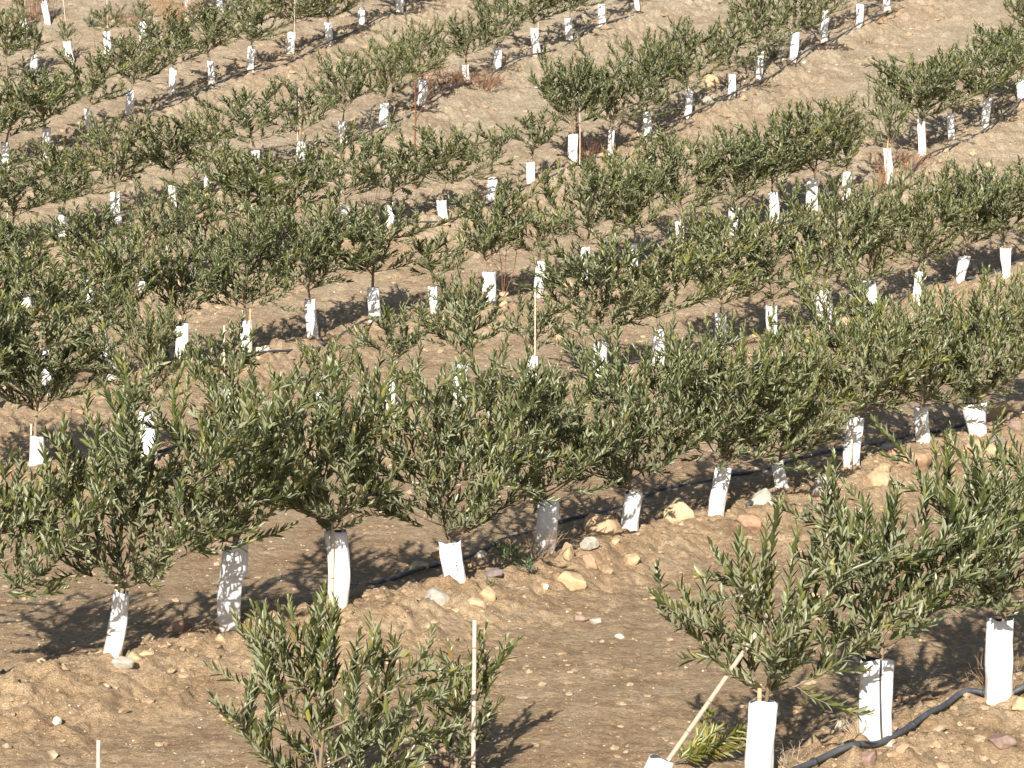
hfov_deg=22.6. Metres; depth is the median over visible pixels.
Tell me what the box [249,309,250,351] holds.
bamboo stake
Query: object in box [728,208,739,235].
tree guard
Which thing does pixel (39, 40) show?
olive tree
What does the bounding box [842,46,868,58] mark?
dry weed
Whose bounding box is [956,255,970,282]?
tree guard
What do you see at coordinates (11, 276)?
olive tree
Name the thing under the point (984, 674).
dry weed
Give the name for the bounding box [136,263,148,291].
tree guard
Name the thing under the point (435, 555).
rock
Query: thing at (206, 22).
olive tree
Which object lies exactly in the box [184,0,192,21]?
tree guard
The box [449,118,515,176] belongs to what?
olive tree
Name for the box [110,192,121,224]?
tree guard
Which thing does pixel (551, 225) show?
olive tree
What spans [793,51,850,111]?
dry weed
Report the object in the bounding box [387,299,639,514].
olive tree
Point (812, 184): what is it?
tree guard
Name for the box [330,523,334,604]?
bamboo stake
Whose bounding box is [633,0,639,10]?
tree guard
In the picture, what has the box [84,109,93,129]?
tree guard
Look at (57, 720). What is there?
rock
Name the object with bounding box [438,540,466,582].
tree guard
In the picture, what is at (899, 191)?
olive tree
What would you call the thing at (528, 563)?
weed
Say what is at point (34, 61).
tree guard
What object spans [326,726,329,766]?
bamboo stake
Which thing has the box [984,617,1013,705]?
tree guard
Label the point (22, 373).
olive tree
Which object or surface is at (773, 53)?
weed
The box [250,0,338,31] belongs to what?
olive tree
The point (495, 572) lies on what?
rock
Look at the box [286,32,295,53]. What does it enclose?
tree guard
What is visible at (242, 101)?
olive tree
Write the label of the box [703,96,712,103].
rock
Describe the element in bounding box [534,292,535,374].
bamboo stake
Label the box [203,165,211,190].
tree guard
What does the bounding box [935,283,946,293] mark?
rock
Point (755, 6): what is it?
olive tree
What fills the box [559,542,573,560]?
rock
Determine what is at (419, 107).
irrigation hose
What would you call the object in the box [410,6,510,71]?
olive tree
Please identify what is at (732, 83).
tree guard
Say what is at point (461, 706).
olive sapling
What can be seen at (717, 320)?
tree guard
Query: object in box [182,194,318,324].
olive tree
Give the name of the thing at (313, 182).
olive tree
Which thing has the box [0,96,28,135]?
olive tree
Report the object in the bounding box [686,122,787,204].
olive tree
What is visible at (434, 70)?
dead stem
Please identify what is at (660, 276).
olive tree
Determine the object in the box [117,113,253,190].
olive tree
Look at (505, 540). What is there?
rock
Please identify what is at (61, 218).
tree guard
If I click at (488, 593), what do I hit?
rock
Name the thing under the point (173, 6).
dry weed
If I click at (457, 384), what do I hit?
tree guard
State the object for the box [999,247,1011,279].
tree guard
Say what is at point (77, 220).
olive tree
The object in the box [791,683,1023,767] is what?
irrigation hose
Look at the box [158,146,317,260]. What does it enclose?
olive tree
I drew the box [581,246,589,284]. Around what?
tree guard
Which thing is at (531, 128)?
olive tree
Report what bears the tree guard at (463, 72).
on the ground
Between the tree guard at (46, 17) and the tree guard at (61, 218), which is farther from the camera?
the tree guard at (46, 17)
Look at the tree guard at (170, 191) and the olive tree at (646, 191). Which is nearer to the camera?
the olive tree at (646, 191)
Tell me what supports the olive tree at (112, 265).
on the ground
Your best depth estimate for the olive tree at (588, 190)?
32.87 m
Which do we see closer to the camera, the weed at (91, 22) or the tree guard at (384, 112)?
the tree guard at (384, 112)
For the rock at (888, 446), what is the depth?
23.97 m
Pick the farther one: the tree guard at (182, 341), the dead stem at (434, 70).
the dead stem at (434, 70)
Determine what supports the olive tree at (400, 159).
on the ground
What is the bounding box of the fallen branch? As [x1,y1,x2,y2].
[674,706,747,765]
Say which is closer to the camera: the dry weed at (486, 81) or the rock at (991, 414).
the rock at (991, 414)
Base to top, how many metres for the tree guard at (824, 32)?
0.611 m
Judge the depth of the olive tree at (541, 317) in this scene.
26.62 m
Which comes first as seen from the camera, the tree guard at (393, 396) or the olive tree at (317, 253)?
the tree guard at (393, 396)
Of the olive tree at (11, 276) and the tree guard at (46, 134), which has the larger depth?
the tree guard at (46, 134)
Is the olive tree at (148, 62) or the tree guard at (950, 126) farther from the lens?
the olive tree at (148, 62)
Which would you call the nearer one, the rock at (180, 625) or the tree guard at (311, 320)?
the rock at (180, 625)
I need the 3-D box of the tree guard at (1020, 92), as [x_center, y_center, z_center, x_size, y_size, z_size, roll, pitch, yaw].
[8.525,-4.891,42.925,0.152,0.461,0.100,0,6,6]
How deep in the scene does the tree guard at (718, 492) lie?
20.60 m
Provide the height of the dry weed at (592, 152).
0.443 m
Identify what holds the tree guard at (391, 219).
on the ground
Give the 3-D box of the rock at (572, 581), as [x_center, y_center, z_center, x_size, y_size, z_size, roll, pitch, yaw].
[0.403,1.384,17.934,0.241,0.168,0.212,0,5,0]
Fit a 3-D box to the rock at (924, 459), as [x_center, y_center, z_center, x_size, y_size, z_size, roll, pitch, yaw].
[3.624,0.718,23.124,0.290,0.240,0.328,3,6,34]
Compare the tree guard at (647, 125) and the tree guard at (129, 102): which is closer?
the tree guard at (647, 125)
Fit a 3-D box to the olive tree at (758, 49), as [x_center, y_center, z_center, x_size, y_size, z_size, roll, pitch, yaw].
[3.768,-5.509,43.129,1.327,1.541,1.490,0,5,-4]
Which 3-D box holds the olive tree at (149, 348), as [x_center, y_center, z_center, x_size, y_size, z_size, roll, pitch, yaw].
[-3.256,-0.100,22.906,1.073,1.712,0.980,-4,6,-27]
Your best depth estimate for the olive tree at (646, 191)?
33.60 m
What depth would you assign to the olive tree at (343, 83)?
40.29 m
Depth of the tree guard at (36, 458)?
22.91 m
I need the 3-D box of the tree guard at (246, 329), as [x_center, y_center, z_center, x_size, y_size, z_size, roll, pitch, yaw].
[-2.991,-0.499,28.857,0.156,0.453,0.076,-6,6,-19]
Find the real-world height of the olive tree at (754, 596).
1.488 m
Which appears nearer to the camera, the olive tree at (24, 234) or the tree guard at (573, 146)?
the olive tree at (24, 234)
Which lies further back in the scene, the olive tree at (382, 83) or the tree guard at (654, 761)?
the olive tree at (382, 83)
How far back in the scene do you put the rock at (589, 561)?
18.45 m
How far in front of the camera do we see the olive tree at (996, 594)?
13.62 m
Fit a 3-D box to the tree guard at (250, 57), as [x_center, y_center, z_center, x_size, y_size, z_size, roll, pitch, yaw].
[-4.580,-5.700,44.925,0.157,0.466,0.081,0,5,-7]
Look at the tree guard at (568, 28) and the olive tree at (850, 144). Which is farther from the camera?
the tree guard at (568, 28)
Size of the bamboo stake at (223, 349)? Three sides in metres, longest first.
1.165 x 0.027 x 0.026 m
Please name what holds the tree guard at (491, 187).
on the ground
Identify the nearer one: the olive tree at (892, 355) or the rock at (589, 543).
the rock at (589, 543)
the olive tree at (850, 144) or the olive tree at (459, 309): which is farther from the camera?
the olive tree at (850, 144)
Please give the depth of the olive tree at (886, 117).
38.31 m
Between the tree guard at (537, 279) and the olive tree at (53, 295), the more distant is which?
the tree guard at (537, 279)
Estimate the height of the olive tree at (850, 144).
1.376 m
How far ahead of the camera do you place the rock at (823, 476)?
22.19 m
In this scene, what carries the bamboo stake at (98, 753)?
on the ground
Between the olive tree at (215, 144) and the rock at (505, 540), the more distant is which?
the olive tree at (215, 144)
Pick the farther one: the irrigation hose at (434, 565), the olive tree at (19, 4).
the olive tree at (19, 4)
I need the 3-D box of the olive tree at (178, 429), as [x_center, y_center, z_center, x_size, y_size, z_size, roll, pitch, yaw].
[-1.900,0.708,15.677,1.475,1.684,1.402,3,5,0]
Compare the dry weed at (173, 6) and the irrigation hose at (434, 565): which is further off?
the dry weed at (173, 6)
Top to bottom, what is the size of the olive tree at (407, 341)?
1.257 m
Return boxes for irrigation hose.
[11,12,402,168]
[120,12,643,223]
[140,258,1023,456]
[203,98,1023,363]
[350,422,965,584]
[393,12,889,222]
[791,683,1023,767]
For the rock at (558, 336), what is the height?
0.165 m
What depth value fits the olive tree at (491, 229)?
31.89 m
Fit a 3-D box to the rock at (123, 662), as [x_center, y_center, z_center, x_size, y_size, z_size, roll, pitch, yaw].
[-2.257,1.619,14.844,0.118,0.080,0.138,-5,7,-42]
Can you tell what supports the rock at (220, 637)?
on the ground
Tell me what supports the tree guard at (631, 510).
on the ground
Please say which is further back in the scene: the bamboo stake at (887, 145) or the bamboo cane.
the bamboo stake at (887, 145)
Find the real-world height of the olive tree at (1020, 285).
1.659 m
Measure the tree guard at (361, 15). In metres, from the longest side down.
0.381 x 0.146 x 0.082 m
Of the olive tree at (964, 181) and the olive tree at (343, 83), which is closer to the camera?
the olive tree at (964, 181)
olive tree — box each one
[0,5,47,78]
[0,55,94,126]
[0,75,66,141]
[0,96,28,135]
[0,148,34,212]
[0,155,81,229]
[0,207,19,259]
[0,213,77,290]
[0,240,69,349]
[0,253,135,349]
[0,278,40,389]
[0,301,130,436]
[0,342,340,593]
[0,429,116,598]
[2,138,120,209]
[5,0,31,13]
[6,222,178,329]
[8,20,54,53]
[36,188,158,273]
[50,46,143,108]
[55,16,77,44]
[63,105,162,193]
[77,360,318,547]
[84,277,211,409]
[89,0,125,35]
[92,26,187,89]
[97,175,214,254]
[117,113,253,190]
[121,9,216,67]
[129,0,161,21]
[133,224,239,320]
[152,182,255,259]
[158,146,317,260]
[161,0,256,60]
[161,99,229,165]
[177,309,268,383]
[180,332,425,531]
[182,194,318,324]
[187,77,302,149]
[193,0,294,48]
[217,139,363,252]
[230,179,382,303]
[249,74,341,153]
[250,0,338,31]
[294,332,365,391]
[296,46,387,120]
[296,107,401,204]
[302,0,364,22]
[302,198,470,287]
[304,347,566,543]
[330,291,437,368]
[337,26,426,102]
[340,129,454,200]
[368,13,463,78]
[378,124,508,200]
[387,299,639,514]
[405,256,509,363]
[408,227,473,286]
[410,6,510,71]
[442,171,540,271]
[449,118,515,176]
[459,0,538,47]
[470,0,577,27]
[486,281,588,355]
[488,103,567,161]
[503,201,562,260]
[514,227,661,340]
[526,36,625,133]
[531,150,653,262]
[534,305,743,492]
[542,0,607,17]
[575,59,675,154]
[580,139,688,242]
[581,232,760,329]
[583,312,833,471]
[606,27,698,108]
[629,14,738,91]
[633,125,749,221]
[646,492,926,721]
[664,201,788,312]
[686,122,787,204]
[687,307,874,475]
[694,190,838,306]
[698,13,777,73]
[718,0,799,49]
[730,102,839,191]
[743,447,1023,673]
[746,238,950,417]
[759,0,852,31]
[766,90,866,178]
[769,172,902,289]
[801,0,839,10]
[805,158,925,280]
[818,109,870,171]
[830,233,1023,410]
[850,78,913,147]
[861,48,982,128]
[870,407,1023,621]
[877,172,985,271]
[888,36,1023,112]
[889,259,1023,403]
[915,156,1010,255]
[947,26,1023,97]
[960,163,1023,248]
[962,427,1023,532]
[963,262,1023,347]
[970,19,1023,77]
[1002,0,1023,31]
[1002,154,1023,197]
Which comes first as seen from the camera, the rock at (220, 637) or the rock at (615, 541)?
the rock at (220, 637)
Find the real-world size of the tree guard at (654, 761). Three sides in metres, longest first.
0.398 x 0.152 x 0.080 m
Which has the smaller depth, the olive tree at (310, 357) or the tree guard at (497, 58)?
the olive tree at (310, 357)
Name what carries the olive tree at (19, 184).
on the ground
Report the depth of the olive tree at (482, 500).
17.06 m
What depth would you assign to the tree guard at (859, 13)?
47.94 m
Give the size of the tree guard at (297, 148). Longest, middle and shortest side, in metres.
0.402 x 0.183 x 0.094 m
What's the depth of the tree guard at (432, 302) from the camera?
31.59 m
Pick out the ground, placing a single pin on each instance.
(300, 544)
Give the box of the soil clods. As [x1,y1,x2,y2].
[0,0,1023,767]
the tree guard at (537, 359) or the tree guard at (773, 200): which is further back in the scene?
the tree guard at (773, 200)
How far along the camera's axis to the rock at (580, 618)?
16.90 m
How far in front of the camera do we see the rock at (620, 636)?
16.42 m
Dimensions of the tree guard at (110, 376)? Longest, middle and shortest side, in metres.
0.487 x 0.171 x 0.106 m
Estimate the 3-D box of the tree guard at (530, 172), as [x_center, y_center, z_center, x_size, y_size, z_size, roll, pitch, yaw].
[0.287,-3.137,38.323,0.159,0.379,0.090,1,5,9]
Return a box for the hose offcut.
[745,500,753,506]
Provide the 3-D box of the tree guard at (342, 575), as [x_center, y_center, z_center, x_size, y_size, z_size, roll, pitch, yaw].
[-1.117,1.186,16.349,0.166,0.511,0.108,-3,4,-16]
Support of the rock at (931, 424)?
on the ground
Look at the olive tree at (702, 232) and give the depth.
29.29 m
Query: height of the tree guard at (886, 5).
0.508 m
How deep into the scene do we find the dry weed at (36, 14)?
49.03 m
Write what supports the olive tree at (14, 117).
on the ground
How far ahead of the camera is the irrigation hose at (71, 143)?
44.53 m
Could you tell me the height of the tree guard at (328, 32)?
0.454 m
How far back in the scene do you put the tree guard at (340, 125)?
40.46 m
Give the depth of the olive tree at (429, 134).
36.33 m
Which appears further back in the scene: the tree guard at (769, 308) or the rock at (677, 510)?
the tree guard at (769, 308)
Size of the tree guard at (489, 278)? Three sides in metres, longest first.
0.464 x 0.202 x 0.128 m
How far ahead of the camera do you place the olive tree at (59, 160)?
35.34 m
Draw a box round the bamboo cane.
[666,632,757,761]
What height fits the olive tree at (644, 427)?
1.824 m
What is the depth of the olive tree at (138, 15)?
47.70 m
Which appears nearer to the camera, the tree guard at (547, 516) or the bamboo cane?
the bamboo cane
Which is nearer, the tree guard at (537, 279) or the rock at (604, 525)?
the rock at (604, 525)
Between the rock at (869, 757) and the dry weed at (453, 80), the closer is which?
the rock at (869, 757)
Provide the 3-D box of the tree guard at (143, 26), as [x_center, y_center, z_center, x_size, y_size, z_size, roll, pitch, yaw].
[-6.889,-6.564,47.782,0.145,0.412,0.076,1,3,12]
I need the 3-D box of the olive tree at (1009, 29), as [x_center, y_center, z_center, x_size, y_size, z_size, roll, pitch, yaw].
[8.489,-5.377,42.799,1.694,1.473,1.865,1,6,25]
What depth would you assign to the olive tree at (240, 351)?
24.28 m
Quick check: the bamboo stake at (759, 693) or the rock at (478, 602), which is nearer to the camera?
the bamboo stake at (759, 693)
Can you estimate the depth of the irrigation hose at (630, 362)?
31.44 m
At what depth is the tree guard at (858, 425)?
22.61 m
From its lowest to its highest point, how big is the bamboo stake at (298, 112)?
1.238 m
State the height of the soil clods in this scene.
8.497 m
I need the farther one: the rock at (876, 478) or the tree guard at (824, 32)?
the tree guard at (824, 32)
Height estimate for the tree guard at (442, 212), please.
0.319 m
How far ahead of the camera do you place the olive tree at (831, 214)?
30.21 m
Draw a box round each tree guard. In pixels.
[1,142,9,167]
[20,291,30,306]
[28,435,44,465]
[29,54,37,75]
[41,0,50,24]
[41,349,53,395]
[42,127,50,157]
[57,210,66,235]
[63,40,74,64]
[82,275,93,305]
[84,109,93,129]
[98,338,119,380]
[103,31,110,53]
[103,590,129,657]
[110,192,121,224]
[125,90,134,115]
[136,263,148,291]
[138,411,157,462]
[139,21,145,40]
[168,68,176,95]
[168,185,176,206]
[174,322,188,361]
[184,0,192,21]
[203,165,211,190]
[207,61,214,84]
[216,0,223,13]
[217,540,248,634]
[240,320,253,355]
[247,46,254,71]
[251,150,259,171]
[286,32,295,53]
[296,142,305,161]
[304,299,318,338]
[324,22,333,46]
[324,529,350,608]
[338,120,347,142]
[339,204,350,231]
[358,7,364,24]
[367,286,380,322]
[379,103,388,126]
[383,380,395,408]
[386,201,394,227]
[395,0,403,13]
[417,79,427,106]
[428,286,439,313]
[436,200,448,218]
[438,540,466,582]
[453,363,468,405]
[462,64,470,81]
[482,272,495,304]
[486,177,497,205]
[493,48,501,71]
[526,162,534,183]
[527,355,539,376]
[531,28,540,55]
[533,261,545,297]
[534,498,558,554]
[564,18,572,39]
[568,134,577,164]
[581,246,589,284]
[593,340,606,377]
[598,4,605,26]
[608,130,614,154]
[621,491,642,530]
[628,243,637,271]
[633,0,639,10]
[643,110,651,140]
[643,754,673,767]
[652,329,664,364]
[675,221,683,248]
[684,88,692,119]
[708,466,731,516]
[714,313,726,348]
[727,74,735,99]
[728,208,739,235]
[744,698,777,767]
[755,50,763,79]
[766,305,777,333]
[768,191,779,222]
[772,459,788,487]
[789,32,799,62]
[806,178,817,210]
[814,289,831,331]
[820,10,828,42]
[841,172,852,199]
[843,417,863,468]
[855,4,863,27]
[858,656,893,746]
[863,280,876,315]
[883,0,890,10]
[883,148,892,183]
[913,271,922,305]
[914,405,930,442]
[917,119,925,155]
[947,113,955,140]
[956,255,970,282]
[962,402,986,436]
[980,98,991,128]
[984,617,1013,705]
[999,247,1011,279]
[1016,79,1023,100]
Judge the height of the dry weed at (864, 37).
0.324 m
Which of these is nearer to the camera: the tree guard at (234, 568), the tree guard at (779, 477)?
the tree guard at (234, 568)
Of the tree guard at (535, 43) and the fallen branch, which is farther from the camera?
the tree guard at (535, 43)
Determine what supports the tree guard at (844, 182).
on the ground
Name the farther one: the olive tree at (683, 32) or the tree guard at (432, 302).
the olive tree at (683, 32)
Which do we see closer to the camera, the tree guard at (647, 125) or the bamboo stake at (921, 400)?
the bamboo stake at (921, 400)
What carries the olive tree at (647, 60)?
on the ground
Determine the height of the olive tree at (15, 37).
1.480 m
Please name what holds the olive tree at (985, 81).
on the ground
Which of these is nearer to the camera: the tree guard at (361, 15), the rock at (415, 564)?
the rock at (415, 564)
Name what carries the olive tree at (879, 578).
on the ground
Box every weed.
[11,0,58,20]
[81,12,100,26]
[86,0,135,20]
[106,10,143,23]
[145,0,203,27]
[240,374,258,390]
[362,166,386,221]
[413,63,475,88]
[446,65,512,88]
[484,576,495,585]
[491,538,525,561]
[512,522,566,557]
[513,554,535,571]
[578,134,606,158]
[764,45,787,59]
[775,740,807,767]
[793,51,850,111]
[832,712,877,732]
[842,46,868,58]
[845,29,882,42]
[866,139,896,197]
[892,144,936,169]
[960,645,1023,692]
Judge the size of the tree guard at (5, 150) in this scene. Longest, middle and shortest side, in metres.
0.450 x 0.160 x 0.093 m
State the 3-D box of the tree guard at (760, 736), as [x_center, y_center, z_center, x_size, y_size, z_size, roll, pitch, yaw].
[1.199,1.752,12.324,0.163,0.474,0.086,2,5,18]
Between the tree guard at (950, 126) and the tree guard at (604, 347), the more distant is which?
the tree guard at (950, 126)
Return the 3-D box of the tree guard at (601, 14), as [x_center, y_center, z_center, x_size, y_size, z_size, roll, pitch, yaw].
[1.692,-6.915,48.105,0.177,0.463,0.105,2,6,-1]
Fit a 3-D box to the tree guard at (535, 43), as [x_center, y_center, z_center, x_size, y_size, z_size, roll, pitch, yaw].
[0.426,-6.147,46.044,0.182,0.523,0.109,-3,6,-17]
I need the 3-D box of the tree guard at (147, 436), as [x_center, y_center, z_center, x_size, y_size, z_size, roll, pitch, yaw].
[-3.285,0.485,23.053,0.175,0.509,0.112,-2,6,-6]
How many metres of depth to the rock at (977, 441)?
23.91 m
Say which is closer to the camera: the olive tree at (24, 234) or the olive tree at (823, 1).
the olive tree at (24, 234)
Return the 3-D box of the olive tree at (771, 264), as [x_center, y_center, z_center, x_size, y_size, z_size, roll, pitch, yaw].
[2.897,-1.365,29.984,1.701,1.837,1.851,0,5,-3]
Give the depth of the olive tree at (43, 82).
39.54 m
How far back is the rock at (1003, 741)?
13.32 m
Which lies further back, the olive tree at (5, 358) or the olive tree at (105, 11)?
the olive tree at (105, 11)
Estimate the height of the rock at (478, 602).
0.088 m
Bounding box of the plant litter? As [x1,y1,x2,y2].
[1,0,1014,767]
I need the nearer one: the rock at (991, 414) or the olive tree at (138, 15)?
the rock at (991, 414)
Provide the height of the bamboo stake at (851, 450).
0.577 m
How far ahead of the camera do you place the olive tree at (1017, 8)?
44.53 m
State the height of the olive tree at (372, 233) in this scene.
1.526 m
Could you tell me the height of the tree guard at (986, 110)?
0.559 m
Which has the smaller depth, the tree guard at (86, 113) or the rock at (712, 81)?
the tree guard at (86, 113)
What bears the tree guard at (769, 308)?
on the ground
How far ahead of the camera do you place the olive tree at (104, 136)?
36.17 m
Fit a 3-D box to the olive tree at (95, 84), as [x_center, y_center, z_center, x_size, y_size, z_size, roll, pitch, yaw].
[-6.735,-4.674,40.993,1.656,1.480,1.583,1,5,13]
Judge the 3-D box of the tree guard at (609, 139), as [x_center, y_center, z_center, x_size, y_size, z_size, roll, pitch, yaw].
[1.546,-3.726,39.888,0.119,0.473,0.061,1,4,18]
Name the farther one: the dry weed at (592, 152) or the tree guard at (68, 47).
the tree guard at (68, 47)
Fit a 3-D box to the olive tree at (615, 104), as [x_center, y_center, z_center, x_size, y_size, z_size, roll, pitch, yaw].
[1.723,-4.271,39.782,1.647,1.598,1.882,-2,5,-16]
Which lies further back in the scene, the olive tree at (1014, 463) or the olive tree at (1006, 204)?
the olive tree at (1006, 204)
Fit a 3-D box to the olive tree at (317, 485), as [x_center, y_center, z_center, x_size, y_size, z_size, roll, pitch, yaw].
[-1.408,0.572,16.270,1.432,1.771,1.954,-5,7,-42]
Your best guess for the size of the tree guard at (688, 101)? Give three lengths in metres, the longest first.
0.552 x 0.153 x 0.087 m
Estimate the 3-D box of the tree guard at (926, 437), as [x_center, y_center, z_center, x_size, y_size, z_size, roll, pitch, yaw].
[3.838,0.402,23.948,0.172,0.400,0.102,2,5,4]
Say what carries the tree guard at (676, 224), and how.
on the ground
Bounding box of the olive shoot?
[940,421,955,455]
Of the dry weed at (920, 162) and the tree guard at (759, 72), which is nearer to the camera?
the dry weed at (920, 162)
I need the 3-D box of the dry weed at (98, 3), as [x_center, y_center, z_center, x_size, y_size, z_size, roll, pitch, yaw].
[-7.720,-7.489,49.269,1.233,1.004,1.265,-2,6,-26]
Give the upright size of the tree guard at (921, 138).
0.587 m
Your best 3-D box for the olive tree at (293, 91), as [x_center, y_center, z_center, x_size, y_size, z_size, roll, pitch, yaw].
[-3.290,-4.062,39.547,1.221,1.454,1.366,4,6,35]
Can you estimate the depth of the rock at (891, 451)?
23.41 m
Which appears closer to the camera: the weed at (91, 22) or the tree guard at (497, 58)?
the tree guard at (497, 58)
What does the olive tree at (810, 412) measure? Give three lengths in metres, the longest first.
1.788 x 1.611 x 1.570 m
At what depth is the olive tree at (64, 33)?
46.19 m
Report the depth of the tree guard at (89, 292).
31.86 m
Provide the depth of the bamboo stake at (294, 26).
45.77 m
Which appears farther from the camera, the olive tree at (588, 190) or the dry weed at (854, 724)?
the olive tree at (588, 190)
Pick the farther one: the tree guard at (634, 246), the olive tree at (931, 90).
the olive tree at (931, 90)
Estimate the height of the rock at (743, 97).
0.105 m
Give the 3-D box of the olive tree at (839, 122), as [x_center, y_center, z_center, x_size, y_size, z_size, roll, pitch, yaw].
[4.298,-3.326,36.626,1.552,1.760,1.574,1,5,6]
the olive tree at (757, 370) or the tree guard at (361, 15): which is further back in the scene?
the tree guard at (361, 15)
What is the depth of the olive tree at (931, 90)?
39.25 m
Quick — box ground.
[0,0,1023,767]
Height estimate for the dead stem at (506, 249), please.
0.903 m
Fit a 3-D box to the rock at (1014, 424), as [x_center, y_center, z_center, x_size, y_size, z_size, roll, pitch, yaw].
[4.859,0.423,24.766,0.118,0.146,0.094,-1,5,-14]
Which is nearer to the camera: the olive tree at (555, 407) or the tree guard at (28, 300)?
the olive tree at (555, 407)
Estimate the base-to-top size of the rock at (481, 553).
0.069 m
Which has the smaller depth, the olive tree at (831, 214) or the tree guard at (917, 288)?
the olive tree at (831, 214)
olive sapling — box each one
[198,580,472,767]
[400,618,523,767]
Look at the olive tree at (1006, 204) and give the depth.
33.10 m
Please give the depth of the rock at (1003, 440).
24.07 m
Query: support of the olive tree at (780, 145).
on the ground
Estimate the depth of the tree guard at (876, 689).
13.06 m
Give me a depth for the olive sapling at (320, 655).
12.17 m
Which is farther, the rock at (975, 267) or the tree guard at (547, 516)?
the rock at (975, 267)
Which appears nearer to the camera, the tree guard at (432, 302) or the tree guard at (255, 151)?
the tree guard at (432, 302)
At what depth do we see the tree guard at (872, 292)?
31.25 m
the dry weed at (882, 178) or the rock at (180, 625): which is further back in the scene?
the dry weed at (882, 178)
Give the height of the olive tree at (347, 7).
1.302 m
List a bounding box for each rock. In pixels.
[52,716,61,724]
[111,656,134,669]
[127,652,142,663]
[139,650,154,656]
[172,620,191,631]
[215,634,225,640]
[235,365,248,374]
[408,561,429,571]
[424,588,450,605]
[430,551,439,559]
[468,597,486,608]
[476,550,486,557]
[478,587,495,600]
[484,567,502,577]
[497,538,510,546]
[499,300,507,307]
[551,332,566,339]
[557,571,586,591]
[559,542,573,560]
[573,615,588,622]
[580,536,599,550]
[582,554,597,568]
[584,512,621,537]
[589,617,601,623]
[610,537,620,544]
[615,633,623,638]
[624,553,640,566]
[663,497,695,524]
[701,74,720,87]
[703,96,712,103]
[737,513,762,530]
[740,95,746,100]
[751,488,773,505]
[811,480,832,497]
[814,474,830,481]
[834,721,844,730]
[861,750,876,765]
[866,470,889,486]
[874,463,890,472]
[881,443,893,449]
[887,448,898,455]
[895,743,908,754]
[898,449,932,472]
[929,418,933,428]
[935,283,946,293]
[963,438,985,454]
[972,263,978,272]
[986,400,1013,421]
[986,443,998,454]
[988,734,1016,749]
[989,435,1005,444]
[1008,420,1020,429]
[1011,696,1023,710]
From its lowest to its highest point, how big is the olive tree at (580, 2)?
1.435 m
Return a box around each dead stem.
[414,65,453,189]
[487,228,532,295]
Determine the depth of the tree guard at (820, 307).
30.36 m
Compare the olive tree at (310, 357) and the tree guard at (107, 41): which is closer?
the olive tree at (310, 357)
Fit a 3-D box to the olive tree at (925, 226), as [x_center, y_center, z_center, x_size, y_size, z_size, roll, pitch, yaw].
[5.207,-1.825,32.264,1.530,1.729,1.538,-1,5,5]
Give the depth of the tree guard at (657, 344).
28.17 m
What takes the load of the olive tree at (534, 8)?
on the ground
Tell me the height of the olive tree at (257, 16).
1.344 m
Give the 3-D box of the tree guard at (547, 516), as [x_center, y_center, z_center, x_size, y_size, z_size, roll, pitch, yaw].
[0.245,1.050,18.543,0.191,0.439,0.109,-1,6,-8]
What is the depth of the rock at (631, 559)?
18.78 m
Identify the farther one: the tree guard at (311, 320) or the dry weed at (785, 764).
the tree guard at (311, 320)
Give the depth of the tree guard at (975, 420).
24.28 m
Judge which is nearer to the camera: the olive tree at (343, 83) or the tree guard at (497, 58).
the olive tree at (343, 83)
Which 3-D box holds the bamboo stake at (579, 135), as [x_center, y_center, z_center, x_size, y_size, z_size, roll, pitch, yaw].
[1.033,-3.772,39.039,0.026,1.120,0.028,3,6,33]
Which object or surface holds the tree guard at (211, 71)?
on the ground
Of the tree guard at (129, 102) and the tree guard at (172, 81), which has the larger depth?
the tree guard at (172, 81)
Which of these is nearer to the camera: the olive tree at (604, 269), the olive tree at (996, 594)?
the olive tree at (996, 594)
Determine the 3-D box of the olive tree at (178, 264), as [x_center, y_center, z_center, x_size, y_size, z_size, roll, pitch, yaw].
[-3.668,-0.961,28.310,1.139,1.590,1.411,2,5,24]
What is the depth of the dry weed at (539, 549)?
18.22 m
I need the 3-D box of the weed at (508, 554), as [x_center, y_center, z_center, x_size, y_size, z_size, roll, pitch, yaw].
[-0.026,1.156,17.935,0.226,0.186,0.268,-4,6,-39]
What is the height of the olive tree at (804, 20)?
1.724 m
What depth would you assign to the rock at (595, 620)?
16.89 m
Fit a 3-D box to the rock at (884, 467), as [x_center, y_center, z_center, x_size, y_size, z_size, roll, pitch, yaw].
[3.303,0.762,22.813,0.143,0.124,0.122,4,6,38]
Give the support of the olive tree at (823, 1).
on the ground
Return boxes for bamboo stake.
[29,424,31,457]
[96,740,100,767]
[223,325,224,386]
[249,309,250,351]
[293,0,294,54]
[297,90,298,141]
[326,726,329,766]
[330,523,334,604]
[471,620,476,767]
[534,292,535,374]
[579,104,580,166]
[757,683,761,700]
[850,416,852,469]
[885,97,889,180]
[920,378,922,443]
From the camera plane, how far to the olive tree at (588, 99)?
38.91 m
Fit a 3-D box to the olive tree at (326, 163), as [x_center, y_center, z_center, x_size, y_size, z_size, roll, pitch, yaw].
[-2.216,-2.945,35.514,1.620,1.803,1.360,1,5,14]
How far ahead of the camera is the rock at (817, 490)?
21.79 m
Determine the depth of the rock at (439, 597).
16.81 m
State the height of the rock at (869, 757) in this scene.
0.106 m
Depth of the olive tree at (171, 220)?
32.32 m
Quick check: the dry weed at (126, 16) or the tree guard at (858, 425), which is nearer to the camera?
the tree guard at (858, 425)
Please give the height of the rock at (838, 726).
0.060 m
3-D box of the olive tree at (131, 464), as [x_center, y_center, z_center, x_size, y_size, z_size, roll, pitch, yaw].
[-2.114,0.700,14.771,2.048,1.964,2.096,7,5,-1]

